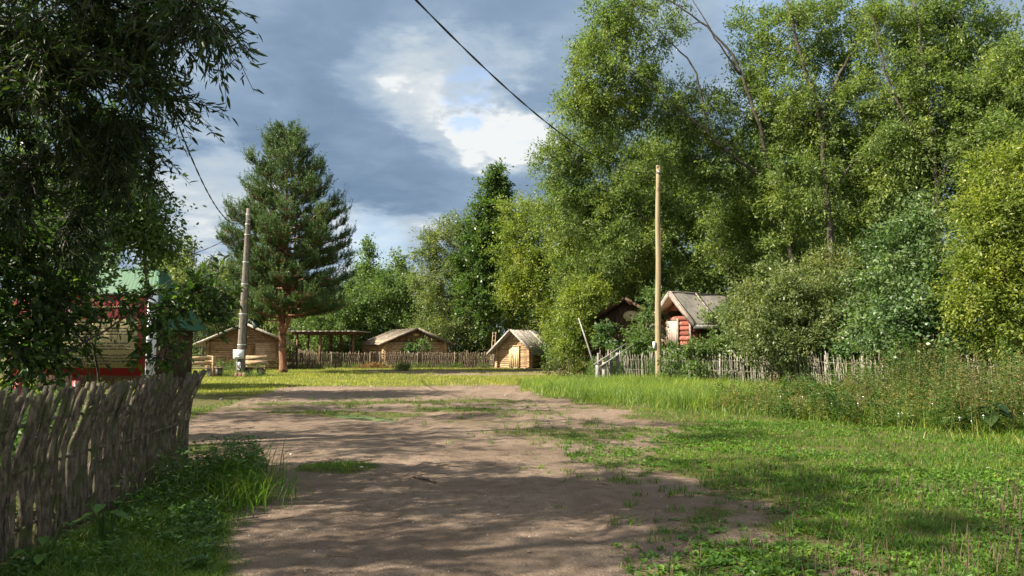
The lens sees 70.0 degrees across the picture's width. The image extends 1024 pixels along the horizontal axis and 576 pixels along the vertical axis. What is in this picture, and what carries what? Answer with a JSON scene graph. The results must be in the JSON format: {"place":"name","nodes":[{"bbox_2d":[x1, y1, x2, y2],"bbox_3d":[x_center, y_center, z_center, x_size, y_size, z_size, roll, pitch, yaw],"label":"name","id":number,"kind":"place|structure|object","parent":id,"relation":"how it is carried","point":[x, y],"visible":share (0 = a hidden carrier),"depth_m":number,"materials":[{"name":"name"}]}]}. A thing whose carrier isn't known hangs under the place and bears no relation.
{"place":"outdoors","nodes":[
{"label":"outdoors","id":0,"kind":"place"},
{"bbox_2d":[0,367,591,394],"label":"meadow grass","id":1,"kind":"structure","parent":0,"point":[299,381],"depth_m":33.33,"materials":[{"name":"green plant"}]},
{"bbox_2d":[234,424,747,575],"bbox_3d":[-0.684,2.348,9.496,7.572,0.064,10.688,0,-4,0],"label":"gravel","id":2,"kind":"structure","parent":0,"point":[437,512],"depth_m":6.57,"materials":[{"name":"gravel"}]},
{"bbox_2d":[0,348,1023,575],"bbox_3d":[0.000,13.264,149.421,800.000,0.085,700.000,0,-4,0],"label":"ground","id":3,"kind":"structure","parent":0,"point":[375,551],"depth_m":8.13,"materials":[{"name":"brown soil"}]},
{"bbox_2d":[0,522,77,569],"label":"burdock","id":4,"kind":"object","parent":3,"relation":"on","point":[38,558],"visible":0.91,"depth_m":5.07,"materials":[{"name":"green plant"}]},
{"bbox_2d":[0,0,94,168],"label":"willow tree","id":5,"kind":"object","parent":3,"relation":"on","point":[20,113],"visible":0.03,"depth_m":17.12,"materials":[{"name":"green plant"}]},
{"bbox_2d":[0,378,134,524],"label":"shade weeds","id":6,"kind":"object","parent":3,"relation":"on","point":[20,431],"visible":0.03,"depth_m":9.79,"materials":[{"name":"green plant"}]},
{"bbox_2d":[0,196,156,401],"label":"shrub","id":7,"kind":"object","parent":3,"relation":"on","point":[29,354],"visible":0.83,"depth_m":8.00,"materials":[{"name":"green plant"}]},
{"bbox_2d":[13,293,157,438],"bbox_3d":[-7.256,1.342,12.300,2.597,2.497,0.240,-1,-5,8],"label":"cabin","id":8,"kind":"object","parent":3,"relation":"on","point":[115,355],"visible":0.28,"depth_m":12.13,"materials":[{"name":"red paint"}]},
{"bbox_2d":[63,252,123,277],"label":"woodland tree","id":9,"kind":"object","parent":3,"relation":"on","point":[115,261],"depth_m":76.61,"materials":[{"name":"green plant"}]},
{"bbox_2d":[0,87,205,399],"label":"broadleaf tree","id":10,"kind":"object","parent":3,"relation":"on","point":[161,239],"visible":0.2,"depth_m":21.67,"materials":[{"name":"green plant"}]},
{"bbox_2d":[66,493,139,543],"bbox_3d":[-3.187,1.854,5.771,0.339,0.408,0.492,-2,-5,25],"label":"burdock","id":11,"kind":"object","parent":3,"relation":"on","point":[102,530],"visible":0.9,"depth_m":5.73,"materials":[{"name":"green plant"}]},
{"bbox_2d":[0,369,207,562],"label":"wattle fence","id":12,"kind":"object","parent":3,"relation":"on","point":[117,433],"visible":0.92,"depth_m":6.54,"materials":[{"name":"brown wood"}]},
{"bbox_2d":[35,269,206,390],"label":"green roof house","id":13,"kind":"structure","parent":3,"relation":"on","point":[130,279],"depth_m":26.92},
{"bbox_2d":[0,0,267,296],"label":"willow tree","id":14,"kind":"object","parent":3,"relation":"on","point":[45,58],"visible":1,"depth_m":6.30,"materials":[{"name":"green plant"}]},
{"bbox_2d":[3,430,268,575],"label":"verge weeds","id":15,"kind":"object","parent":3,"relation":"on","point":[207,517],"visible":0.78,"depth_m":6.62,"materials":[{"name":"green plant"}]},
{"bbox_2d":[39,250,245,383],"bbox_3d":[-4.566,0.996,9.340,2.247,2.898,2.260,1,-5,-17],"label":"shrub","id":16,"kind":"object","parent":3,"relation":"on","point":[173,310],"visible":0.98,"depth_m":8.80,"materials":[{"name":"green plant"}]},
{"bbox_2d":[117,247,189,280],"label":"woodland tree","id":17,"kind":"object","parent":3,"relation":"on","point":[137,267],"depth_m":73.37,"materials":[{"name":"green plant"}]},
{"bbox_2d":[0,426,323,575],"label":"verge grass","id":18,"kind":"structure","parent":3,"relation":"on","point":[238,490],"depth_m":6.79,"materials":[{"name":"green plant"}]},
{"bbox_2d":[168,273,211,360],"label":"woodland tree","id":19,"kind":"object","parent":3,"relation":"on","point":[198,339],"depth_m":65.41,"materials":[{"name":"green plant"}]},
{"bbox_2d":[160,234,233,365],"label":"poplar tree","id":20,"kind":"object","parent":3,"relation":"on","point":[175,274],"visible":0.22,"depth_m":54.93,"materials":[{"name":"green plant"}]},
{"bbox_2d":[192,341,201,360],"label":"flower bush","id":21,"kind":"object","parent":3,"relation":"on","point":[195,347],"visible":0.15,"depth_m":40.56,"materials":[{"name":"green plant"}]},
{"bbox_2d":[192,356,218,376],"bbox_3d":[-15.821,3.910,36.221,2.300,1.095,0.610,0,-4,-6],"label":"rustic bench","id":22,"kind":"object","parent":3,"relation":"on","point":[211,371],"visible":0.41,"depth_m":36.12,"materials":[{"name":"brown wood"}]},
{"bbox_2d":[207,355,224,376],"bbox_3d":[-15.312,4.030,37.761,0.610,1.095,2.300,2,-5,-28],"label":"rustic bench","id":23,"kind":"object","parent":3,"relation":"on","point":[219,369],"visible":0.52,"depth_m":36.89,"materials":[{"name":"brown wood"}]},
{"bbox_2d":[193,256,276,355],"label":"woodland tree","id":24,"kind":"object","parent":3,"relation":"on","point":[236,319],"visible":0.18,"depth_m":70.24,"materials":[{"name":"green plant"}]},
{"bbox_2d":[234,373,247,376],"bbox_3d":[-13.583,4.368,36.659,0.706,0.250,0.430,0,-4,0],"label":"stone heap","id":25,"kind":"object","parent":3,"relation":"on","point":[240,374],"visible":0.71,"depth_m":36.51,"materials":[{"name":"beige stone"}]},
{"bbox_2d":[194,324,296,369],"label":"log cabin","id":26,"kind":"object","parent":3,"relation":"on","point":[260,342],"visible":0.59,"depth_m":46.80,"materials":[{"name":"brown wood"}]},
{"bbox_2d":[245,345,250,365],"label":"door","id":27,"kind":"structure","parent":26,"relation":"in","point":[248,351],"depth_m":46.77,"materials":[{"name":"brown wood"}]},
{"bbox_2d":[233,208,257,372],"bbox_3d":[-13.609,0.215,37.738,1.138,8.838,0.759,0,-4,0],"label":"utility pole","id":28,"kind":"object","parent":3,"relation":"on","point":[239,354],"visible":0.98,"depth_m":37.69,"materials":[{"name":"wood"}]},
{"bbox_2d":[157,66,246,223],"bbox_3d":[-9.645,-3.745,23.714,0.045,2.042,29.901,1,-5,-16],"label":"overhead cable","id":29,"kind":"object","parent":28,"relation":"attached to","point":[199,174],"visible":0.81,"depth_m":20.08,"materials":[{"name":"rubber"}]},
{"bbox_2d":[162,227,245,261],"bbox_3d":[-14.120,-2.118,34.069,0.038,2.666,7.632,0,-4,5],"label":"service cable","id":30,"kind":"object","parent":28,"relation":"attached to","point":[213,245],"visible":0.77,"depth_m":34.53,"materials":[{"name":"rubber"}]},
{"bbox_2d":[245,355,267,375],"bbox_3d":[-13.329,4.044,37.935,1.150,1.095,0.610,0,-4,-4],"label":"rustic bench","id":31,"kind":"object","parent":3,"relation":"on","point":[248,362],"visible":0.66,"depth_m":38.09,"materials":[{"name":"brown wood"}]},
{"bbox_2d":[249,263,297,353],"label":"woodland tree","id":32,"kind":"object","parent":3,"relation":"on","point":[264,328],"depth_m":71.59,"materials":[{"name":"green plant"}]},
{"bbox_2d":[210,115,358,372],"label":"pine tree","id":33,"kind":"object","parent":3,"relation":"on","point":[273,231],"visible":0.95,"depth_m":41.46,"materials":[{"name":"green plant"}]},
{"bbox_2d":[263,275,328,361],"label":"woodland tree","id":34,"kind":"object","parent":3,"relation":"on","point":[290,348],"visible":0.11,"depth_m":68.80,"materials":[{"name":"green plant"}]},
{"bbox_2d":[293,298,348,362],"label":"woodland tree","id":35,"kind":"object","parent":3,"relation":"on","point":[333,351],"visible":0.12,"depth_m":65.34,"materials":[{"name":"green plant"}]},
{"bbox_2d":[287,331,370,366],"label":"open shelter","id":36,"kind":"object","parent":3,"relation":"on","point":[320,334],"visible":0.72,"depth_m":53.76,"materials":[{"name":"brown wood"}]},
{"bbox_2d":[192,358,490,376],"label":"fence foot weeds","id":37,"kind":"object","parent":3,"relation":"on","point":[317,366],"visible":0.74,"depth_m":43.96,"materials":[{"name":"green plant"}]},
{"bbox_2d":[327,555,359,558],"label":"fallen twig","id":38,"kind":"object","parent":3,"relation":"on","point":[340,556],"visible":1,"depth_m":5.52,"materials":[{"name":"wood"}]},
{"bbox_2d":[273,257,441,360],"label":"broadleaf tree","id":39,"kind":"object","parent":3,"relation":"on","point":[355,316],"visible":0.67,"depth_m":60.35,"materials":[{"name":"green plant"}]},
{"bbox_2d":[329,261,387,361],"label":"woodland tree","id":40,"kind":"object","parent":3,"relation":"on","point":[359,346],"visible":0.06,"depth_m":69.69,"materials":[{"name":"green plant"}]},
{"bbox_2d":[330,414,396,421],"bbox_3d":[-3.303,2.902,16.249,0.896,0.001,2.858,4,-6,-42],"label":"grass patch","id":41,"kind":"object","parent":3,"relation":"on","point":[367,418],"visible":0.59,"depth_m":16.26,"materials":[{"name":"plant"}]},
{"bbox_2d":[347,232,390,328],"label":"birch tree","id":42,"kind":"object","parent":3,"relation":"on","point":[366,247],"visible":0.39,"depth_m":66.12,"materials":[{"name":"green plant"}]},
{"bbox_2d":[349,361,396,368],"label":"straw heap","id":43,"kind":"object","parent":3,"relation":"on","point":[375,365],"visible":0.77,"depth_m":49.88,"materials":[{"name":"beige plant"}]},
{"bbox_2d":[287,351,489,368],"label":"wattle fence","id":44,"kind":"object","parent":3,"relation":"on","point":[416,358],"visible":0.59,"depth_m":51.10,"materials":[{"name":"wood"}]},
{"bbox_2d":[363,301,419,335],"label":"woodland tree","id":45,"kind":"object","parent":3,"relation":"on","point":[384,331],"visible":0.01,"depth_m":66.42,"materials":[{"name":"green plant"}]},
{"bbox_2d":[371,246,418,326],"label":"birch tree","id":46,"kind":"object","parent":3,"relation":"on","point":[401,264],"visible":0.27,"depth_m":63.90,"materials":[{"name":"green plant"}]},
{"bbox_2d":[392,360,410,370],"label":"weed clump","id":47,"kind":"object","parent":3,"relation":"on","point":[402,367],"visible":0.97,"depth_m":45.63,"materials":[{"name":"green plant"}]},
{"bbox_2d":[357,328,454,366],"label":"log cabin","id":48,"kind":"object","parent":3,"relation":"on","point":[381,343],"visible":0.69,"depth_m":54.45,"materials":[{"name":"brown wood"}]},
{"bbox_2d":[401,337,434,356],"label":"shrub","id":49,"kind":"object","parent":3,"relation":"on","point":[410,348],"visible":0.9,"depth_m":53.19,"materials":[{"name":"green plant"}]},
{"bbox_2d":[413,475,436,483],"bbox_3d":[-1.021,2.245,8.642,0.060,0.061,0.495,4,-6,-39],"label":"broken stick","id":50,"kind":"object","parent":3,"relation":"on","point":[426,478],"visible":1,"depth_m":8.62,"materials":[{"name":"brown wood"}]},
{"bbox_2d":[414,274,447,335],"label":"woodland tree","id":51,"kind":"object","parent":3,"relation":"on","point":[422,319],"visible":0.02,"depth_m":70.24,"materials":[{"name":"green plant"}]},
{"bbox_2d":[394,203,509,359],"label":"willow tree","id":52,"kind":"object","parent":3,"relation":"on","point":[433,285],"visible":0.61,"depth_m":57.34,"materials":[{"name":"green plant"}]},
{"bbox_2d":[428,247,504,362],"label":"woodland tree","id":53,"kind":"object","parent":3,"relation":"on","point":[475,347],"visible":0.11,"depth_m":67.42,"materials":[{"name":"green plant"}]},
{"bbox_2d":[445,157,532,366],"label":"alder tree","id":54,"kind":"object","parent":3,"relation":"on","point":[476,271],"visible":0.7,"depth_m":54.53,"materials":[{"name":"green plant"}]},
{"bbox_2d":[490,334,495,365],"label":"wooden ladder","id":55,"kind":"object","parent":3,"relation":"on","point":[491,347],"visible":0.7,"depth_m":52.81,"materials":[{"name":"brown wood"}]},
{"bbox_2d":[231,394,763,575],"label":"grass tufts","id":56,"kind":"object","parent":3,"relation":"on","point":[623,478],"visible":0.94,"depth_m":10.32,"materials":[{"name":"green plant"}]},
{"bbox_2d":[0,393,1023,575],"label":"short grass","id":57,"kind":"structure","parent":3,"relation":"on","point":[920,523],"depth_m":8.44,"materials":[{"name":"green plant"}]},
{"bbox_2d":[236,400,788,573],"bbox_3d":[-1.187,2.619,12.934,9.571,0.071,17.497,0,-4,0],"label":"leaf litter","id":58,"kind":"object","parent":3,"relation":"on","point":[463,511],"visible":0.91,"depth_m":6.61,"materials":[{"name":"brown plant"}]},
{"bbox_2d":[486,329,547,368],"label":"log hut","id":59,"kind":"object","parent":3,"relation":"on","point":[513,349],"visible":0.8,"depth_m":50.35,"materials":[{"name":"brown wood"}]},
{"bbox_2d":[510,347,517,366],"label":"door","id":60,"kind":"structure","parent":59,"relation":"in","point":[513,350],"depth_m":50.12,"materials":[{"name":"brown wood"}]},
{"bbox_2d":[502,252,549,338],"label":"woodland tree","id":61,"kind":"object","parent":3,"relation":"on","point":[528,327],"visible":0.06,"depth_m":65.00,"materials":[{"name":"green plant"}]},
{"bbox_2d":[476,184,640,367],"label":"yellowing tree","id":62,"kind":"object","parent":3,"relation":"on","point":[527,285],"visible":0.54,"depth_m":45.73,"materials":[{"name":"green plant"}]},
{"bbox_2d":[539,351,601,377],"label":"shrub","id":63,"kind":"object","parent":3,"relation":"on","point":[558,365],"visible":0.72,"depth_m":36.33,"materials":[{"name":"green plant"}]},
{"bbox_2d":[533,179,617,366],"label":"willow tree","id":64,"kind":"object","parent":3,"relation":"on","point":[549,355],"depth_m":49.64,"materials":[{"name":"green plant"}]},
{"bbox_2d":[543,271,620,376],"bbox_3d":[3.142,1.792,35.499,3.464,5.460,3.264,2,-5,-20],"label":"willow bush","id":65,"kind":"object","parent":3,"relation":"on","point":[582,296],"visible":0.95,"depth_m":35.01,"materials":[{"name":"green plant"}]},
{"bbox_2d":[578,318,594,367],"bbox_3d":[3.311,2.474,32.154,0.926,2.349,0.080,-3,-5,36],"label":"leaning pole","id":66,"kind":"object","parent":3,"relation":"on","point":[586,342],"visible":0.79,"depth_m":32.15,"materials":[{"name":"grey wood"}]},
{"bbox_2d":[591,318,622,376],"bbox_3d":[4.265,2.816,32.759,1.511,2.980,1.720,0,-4,0],"label":"alder sapling","id":67,"kind":"object","parent":3,"relation":"on","point":[603,336],"visible":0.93,"depth_m":32.77,"materials":[{"name":"green plant"}]},
{"bbox_2d":[594,343,632,378],"bbox_3d":[4.230,3.149,30.466,2.092,1.757,0.561,4,-6,-44],"label":"wooden railing","id":68,"kind":"object","parent":3,"relation":"on","point":[597,366],"visible":0.6,"depth_m":30.04,"materials":[{"name":"grey wood"}]},
{"bbox_2d":[576,297,653,376],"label":"dark barn","id":69,"kind":"structure","parent":3,"relation":"on","point":[623,309],"depth_m":36.01,"materials":[{"name":"brown wood"}]},
{"bbox_2d":[512,91,747,342],"bbox_3d":[6.639,-2.729,38.091,11.983,14.875,9.371,-1,-5,18],"label":"willow tree","id":70,"kind":"object","parent":3,"relation":"on","point":[566,167],"visible":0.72,"depth_m":36.48,"materials":[{"name":"green plant"}]},
{"bbox_2d":[595,170,665,356],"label":"willow tree","id":71,"kind":"object","parent":3,"relation":"on","point":[621,234],"visible":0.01,"depth_m":56.89,"materials":[{"name":"green plant"}]},
{"bbox_2d":[605,279,687,374],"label":"shrub","id":72,"kind":"object","parent":3,"relation":"on","point":[644,344],"visible":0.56,"depth_m":31.67,"materials":[{"name":"green plant"}]},
{"bbox_2d":[653,165,661,376],"bbox_3d":[5.775,-0.495,29.110,0.421,8.920,0.287,0,-4,0],"label":"utility pole","id":73,"kind":"object","parent":3,"relation":"on","point":[657,345],"visible":0.93,"depth_m":29.03,"materials":[{"name":"brown wood"}]},
{"bbox_2d":[415,0,657,172],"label":"overhead cable","id":74,"kind":"object","parent":73,"relation":"attached to","point":[466,50],"visible":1,"depth_m":13.06,"materials":[{"name":"rubber"}]},
{"bbox_2d":[612,280,710,367],"bbox_3d":[7.104,2.386,34.059,5.456,5.590,4.179,-3,-5,33],"label":"understorey bush","id":75,"kind":"object","parent":3,"relation":"on","point":[632,334],"visible":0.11,"depth_m":34.07,"materials":[{"name":"green plant"}]},
{"bbox_2d":[602,129,730,326],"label":"willow tree","id":76,"kind":"object","parent":3,"relation":"on","point":[641,302],"visible":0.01,"depth_m":45.39,"materials":[{"name":"green plant"}]},
{"bbox_2d":[544,0,812,359],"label":"willow tree","id":77,"kind":"object","parent":3,"relation":"on","point":[614,21],"visible":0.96,"depth_m":29.85,"materials":[{"name":"green plant"}]},
{"bbox_2d":[646,291,738,368],"bbox_3d":[8.245,2.184,32.177,3.808,3.948,2.755,3,-5,-35],"label":"red log hut","id":78,"kind":"object","parent":3,"relation":"on","point":[685,304],"visible":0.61,"depth_m":31.36,"materials":[{"name":"wood"}]},
{"bbox_2d":[668,321,676,343],"bbox_3d":[6.921,1.927,31.537,0.035,1.000,0.514,3,-5,-35],"label":"window","id":79,"kind":"structure","parent":78,"relation":"in","point":[672,325],"depth_m":31.51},
{"bbox_2d":[656,319,746,382],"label":"shrub","id":80,"kind":"object","parent":3,"relation":"on","point":[700,349],"visible":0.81,"depth_m":28.17,"materials":[{"name":"green plant"}]},
{"bbox_2d":[685,288,802,377],"bbox_3d":[9.743,2.307,30.854,4.960,5.082,3.800,0,-4,0],"label":"understorey bush","id":81,"kind":"object","parent":3,"relation":"on","point":[717,310],"visible":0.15,"depth_m":30.61,"materials":[{"name":"green plant"}]},
{"bbox_2d":[706,194,799,295],"bbox_3d":[13.201,-0.339,39.432,6.665,11.277,5.020,0,-4,-3],"label":"willow tree","id":82,"kind":"object","parent":3,"relation":"on","point":[733,254],"depth_m":39.33,"materials":[{"name":"green plant"}]},
{"bbox_2d":[680,165,844,302],"bbox_3d":[11.264,-1.055,33.639,6.960,10.854,6.030,0,-4,0],"label":"willow tree","id":83,"kind":"object","parent":3,"relation":"on","point":[733,217],"visible":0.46,"depth_m":33.55,"materials":[{"name":"green plant"}]},
{"bbox_2d":[719,119,837,369],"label":"willow tree","id":84,"kind":"object","parent":3,"relation":"on","point":[757,142],"visible":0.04,"depth_m":42.55,"materials":[{"name":"green plant"}]},
{"bbox_2d":[558,419,1023,575],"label":"plantain cover","id":85,"kind":"object","parent":3,"relation":"on","point":[720,560],"visible":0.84,"depth_m":6.84,"materials":[{"name":"green plant"}]},
{"bbox_2d":[581,355,1001,390],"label":"undergrowth","id":86,"kind":"object","parent":3,"relation":"on","point":[590,372],"visible":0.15,"depth_m":28.43,"materials":[{"name":"green plant"}]},
{"bbox_2d":[709,237,880,382],"bbox_3d":[10.152,0.952,26.429,6.315,5.732,4.754,0,-4,0],"label":"shrub","id":87,"kind":"object","parent":3,"relation":"on","point":[798,318],"visible":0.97,"depth_m":25.77,"materials":[{"name":"green plant"}]},
{"bbox_2d":[596,350,1022,395],"bbox_3d":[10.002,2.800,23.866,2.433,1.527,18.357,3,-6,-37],"label":"wattle fence","id":88,"kind":"object","parent":3,"relation":"on","point":[813,364],"visible":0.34,"depth_m":26.76,"materials":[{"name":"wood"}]},
{"bbox_2d":[734,0,919,377],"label":"willow tree","id":89,"kind":"object","parent":3,"relation":"on","point":[815,120],"visible":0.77,"depth_m":28.80,"materials":[{"name":"green plant"}]},
{"bbox_2d":[800,103,856,368],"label":"willow tree","id":90,"kind":"object","parent":3,"relation":"on","point":[822,198],"visible":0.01,"depth_m":47.30,"materials":[{"name":"green plant"}]},
{"bbox_2d":[778,286,891,380],"bbox_3d":[12.317,2.101,28.220,4.960,5.082,3.800,-1,-5,18],"label":"understorey bush","id":91,"kind":"object","parent":3,"relation":"on","point":[855,354],"visible":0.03,"depth_m":27.33,"materials":[{"name":"green plant"}]},
{"bbox_2d":[654,460,1023,575],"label":"seed spikes","id":92,"kind":"object","parent":3,"relation":"on","point":[953,546],"visible":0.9,"depth_m":5.64,"materials":[{"name":"green plant"}]},
{"bbox_2d":[692,328,1023,435],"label":"tall weeds","id":93,"kind":"object","parent":3,"relation":"on","point":[891,393],"visible":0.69,"depth_m":15.79,"materials":[{"name":"green plant"}]},
{"bbox_2d":[818,168,925,368],"bbox_3d":[17.816,-1.044,36.241,5.476,12.302,7.271,-3,-5,31],"label":"willow tree","id":94,"kind":"object","parent":3,"relation":"on","point":[845,211],"visible":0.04,"depth_m":35.38,"materials":[{"name":"green plant"}]},
{"bbox_2d":[846,267,945,367],"bbox_3d":[15.386,1.857,29.459,5.952,6.098,4.559,2,-5,-27],"label":"understorey bush","id":95,"kind":"object","parent":3,"relation":"on","point":[865,292],"visible":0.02,"depth_m":28.98,"materials":[{"name":"green plant"}]},
{"bbox_2d":[818,186,974,386],"bbox_3d":[11.393,0.097,21.805,5.100,6.715,3.996,0,-4,0],"label":"goat willow","id":96,"kind":"object","parent":3,"relation":"on","point":[880,320],"visible":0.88,"depth_m":21.41,"materials":[{"name":"green plant"}]},
{"bbox_2d":[780,396,1013,423],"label":"white flowers","id":97,"kind":"object","parent":3,"relation":"on","point":[932,405],"visible":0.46,"depth_m":13.72,"materials":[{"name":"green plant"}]},
{"bbox_2d":[818,110,987,345],"bbox_3d":[20.931,-2.585,38.903,7.225,16.232,9.593,4,-6,-40],"label":"willow tree","id":98,"kind":"object","parent":3,"relation":"on","point":[926,220],"visible":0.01,"depth_m":37.94,"materials":[{"name":"green plant"}]},
{"bbox_2d":[830,0,1023,340],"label":"willow tree","id":99,"kind":"object","parent":3,"relation":"on","point":[914,90],"visible":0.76,"depth_m":26.80,"materials":[{"name":"green plant"}]},
{"bbox_2d":[879,294,995,379],"bbox_3d":[14.375,1.887,24.382,3.610,4.828,4.712,1,-5,-13],"label":"understorey bush","id":100,"kind":"object","parent":3,"relation":"on","point":[965,352],"visible":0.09,"depth_m":23.39,"materials":[{"name":"green plant"}]},
{"bbox_2d":[915,105,1023,380],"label":"yellowing tree","id":101,"kind":"object","parent":3,"relation":"on","point":[998,292],"visible":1,"depth_m":19.54,"materials":[{"name":"green plant"}]},
{"bbox_2d":[934,23,1023,197],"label":"willow tree","id":102,"kind":"object","parent":3,"relation":"on","point":[1012,58],"visible":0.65,"depth_m":25.05,"materials":[{"name":"green plant"}]},
{"bbox_2d":[952,403,1013,428],"bbox_3d":[8.691,2.378,13.425,0.883,0.559,1.056,2,-5,-27],"label":"burdock","id":103,"kind":"object","parent":3,"relation":"on","point":[1003,410],"visible":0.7,"depth_m":13.20,"materials":[{"name":"green plant"}]},
{"bbox_2d":[0,0,1023,339],"label":"sky","id":104,"kind":"structure","parent":0,"point":[404,117],"materials":[{"name":"blue"}]},
{"bbox_2d":[517,371,1023,435],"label":"tall grass","id":105,"kind":"structure","parent":0,"point":[669,391],"depth_m":19.51,"materials":[{"name":"green plant"}]},
{"bbox_2d":[575,379,1023,446],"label":"dry grass","id":106,"kind":"structure","parent":0,"point":[880,422],"depth_m":14.29,"materials":[{"name":"green plant"}]}
]}

